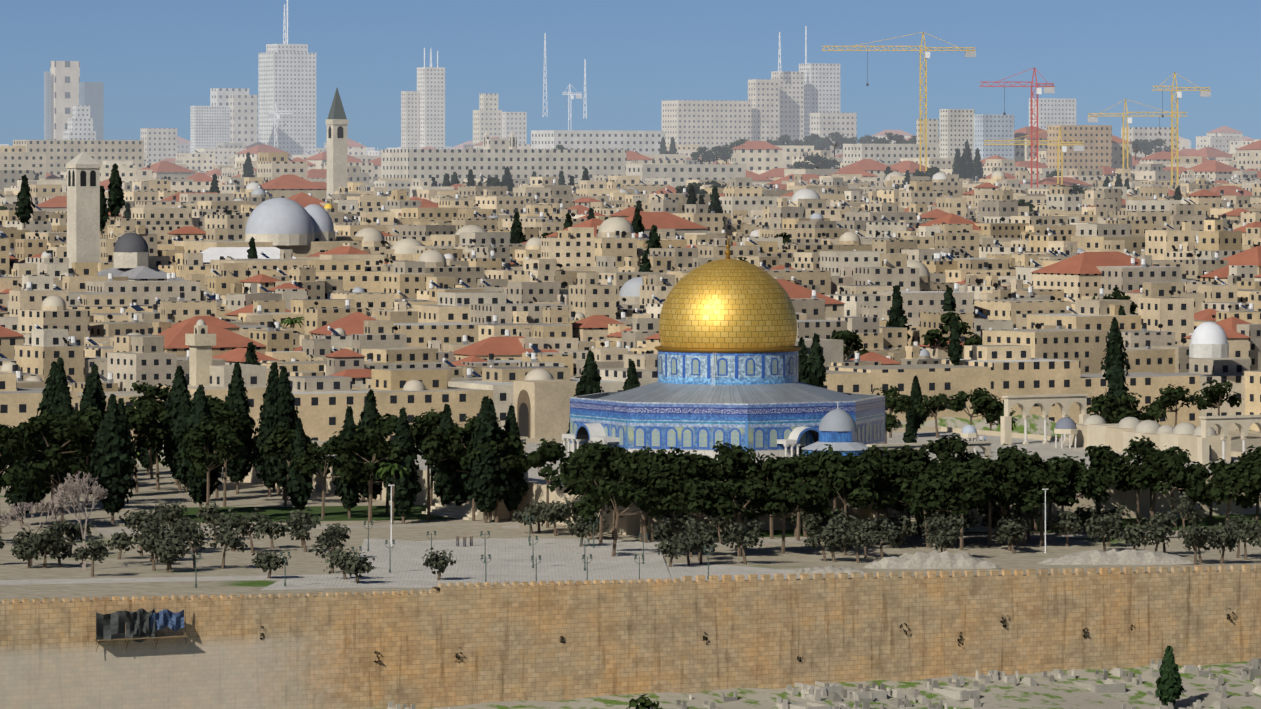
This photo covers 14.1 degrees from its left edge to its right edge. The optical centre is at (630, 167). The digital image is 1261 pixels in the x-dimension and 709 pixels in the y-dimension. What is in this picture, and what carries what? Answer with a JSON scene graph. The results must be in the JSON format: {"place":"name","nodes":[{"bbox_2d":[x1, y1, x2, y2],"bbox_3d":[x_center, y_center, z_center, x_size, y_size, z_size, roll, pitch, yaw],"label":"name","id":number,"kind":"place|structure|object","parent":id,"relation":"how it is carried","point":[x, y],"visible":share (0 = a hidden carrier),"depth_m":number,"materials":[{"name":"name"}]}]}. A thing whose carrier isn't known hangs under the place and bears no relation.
{"place":"outdoors","nodes":[
{"label":"outdoors","id":0,"kind":"place"},
{"bbox_2d":[96,523,518,534],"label":"path","id":1,"kind":"structure","parent":0,"point":[106,531],"depth_m":791.39,"materials":[{"name":"beige stone"}]},
{"bbox_2d":[349,538,670,587],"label":"plaza pavement","id":2,"kind":"structure","parent":0,"point":[560,560],"depth_m":721.62,"materials":[{"name":"beige stone"}]},
{"bbox_2d":[0,430,1260,601],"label":"ground","id":3,"kind":"structure","parent":0,"point":[148,496],"depth_m":752.93,"materials":[{"name":"grey stone"}]},
{"bbox_2d":[0,574,352,589],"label":"plaza strip","id":4,"kind":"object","parent":3,"relation":"on","point":[323,581],"visible":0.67,"depth_m":675.62,"materials":[{"name":"beige stone"}]},
{"bbox_2d":[159,505,456,522],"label":"lawn","id":5,"kind":"structure","parent":3,"relation":"on","point":[337,513],"depth_m":823.49,"materials":[{"name":"green plant"}]},
{"bbox_2d":[93,485,1047,651],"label":"lamp posts","id":6,"kind":"object","parent":3,"relation":"on","point":[140,625],"visible":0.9,"depth_m":635.20,"materials":[{"name":"metal"}]},
{"bbox_2d":[666,563,799,580],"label":"plaza strip","id":7,"kind":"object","parent":3,"relation":"on","point":[677,570],"visible":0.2,"depth_m":713.34,"materials":[{"name":"beige stone"}]},
{"bbox_2d":[228,394,1260,546],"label":"raised stone platform","id":8,"kind":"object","parent":3,"relation":"on","point":[1203,448],"visible":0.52,"depth_m":864.94,"materials":[{"name":"beige stone"}]},
{"bbox_2d":[562,351,884,468],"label":"dome of the rock","id":9,"kind":"structure","parent":8,"relation":"on","point":[761,403],"depth_m":845.19,"materials":[{"name":"tile"}]},
{"bbox_2d":[655,234,800,352],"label":"golden dome","id":10,"kind":"structure","parent":9,"relation":"on","point":[727,305],"depth_m":853.23,"materials":[{"name":"gold metal"}]},
{"bbox_2d":[819,409,1215,435],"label":"small domes","id":11,"kind":"structure","parent":8,"relation":"on","point":[837,420],"depth_m":898.12,"materials":[{"name":"white stone"}]},
{"bbox_2d":[653,514,1260,538],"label":"lawn","id":12,"kind":"structure","parent":3,"relation":"on","point":[1125,522],"depth_m":811.25,"materials":[{"name":"green plant"}]},
{"bbox_2d":[787,549,1199,574],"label":"rubble mounds","id":13,"kind":"object","parent":3,"relation":"on","point":[935,559],"visible":0.9,"depth_m":729.26,"materials":[{"name":"beige stone"}]},
{"bbox_2d":[0,0,1260,150],"label":"sky","id":14,"kind":"structure","parent":0,"point":[155,60],"materials":[{"name":"blue"}]},
{"bbox_2d":[7,414,1260,708],"bbox_3d":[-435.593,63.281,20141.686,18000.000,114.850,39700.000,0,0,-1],"label":"terrain","id":15,"kind":"structure","parent":0,"point":[1045,694],"depth_m":685.17,"materials":[{"name":"beige stone"}]},
{"bbox_2d":[0,0,1260,444],"bbox_3d":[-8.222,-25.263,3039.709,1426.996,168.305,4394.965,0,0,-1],"label":"city buildings","id":16,"kind":"structure","parent":15,"relation":"on","point":[1036,318],"depth_m":1349.73,"materials":[{"name":"stone"}]},
{"bbox_2d":[0,170,1227,390],"bbox_3d":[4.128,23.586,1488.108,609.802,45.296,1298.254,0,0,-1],"label":"domes","id":17,"kind":"structure","parent":16,"relation":"on","point":[278,216],"depth_m":1425.29,"materials":[{"name":"stone"}]},
{"bbox_2d":[0,132,1260,582],"bbox_3d":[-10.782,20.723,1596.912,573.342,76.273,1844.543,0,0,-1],"label":"trees","id":18,"kind":"object","parent":15,"relation":"on","point":[58,446],"visible":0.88,"depth_m":794.95,"materials":[{"name":"green plant"}]},
{"bbox_2d":[0,565,1260,708],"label":"wall","id":19,"kind":"structure","parent":15,"relation":"on","point":[319,649],"depth_m":667.60,"materials":[{"name":"stone"}]},
{"bbox_2d":[260,612,1234,708],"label":"shrubs","id":20,"kind":"object","parent":15,"relation":"on","point":[1168,682],"visible":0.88,"depth_m":682.04,"materials":[{"name":"green plant"}]},
{"bbox_2d":[387,658,1260,708],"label":"gravestones","id":21,"kind":"object","parent":15,"relation":"on","point":[868,694],"visible":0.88,"depth_m":682.73,"materials":[{"name":"stone"}]},
{"bbox_2d":[657,531,1212,544],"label":"path","id":22,"kind":"structure","parent":0,"point":[919,538],"depth_m":783.42,"materials":[{"name":"beige stone"}]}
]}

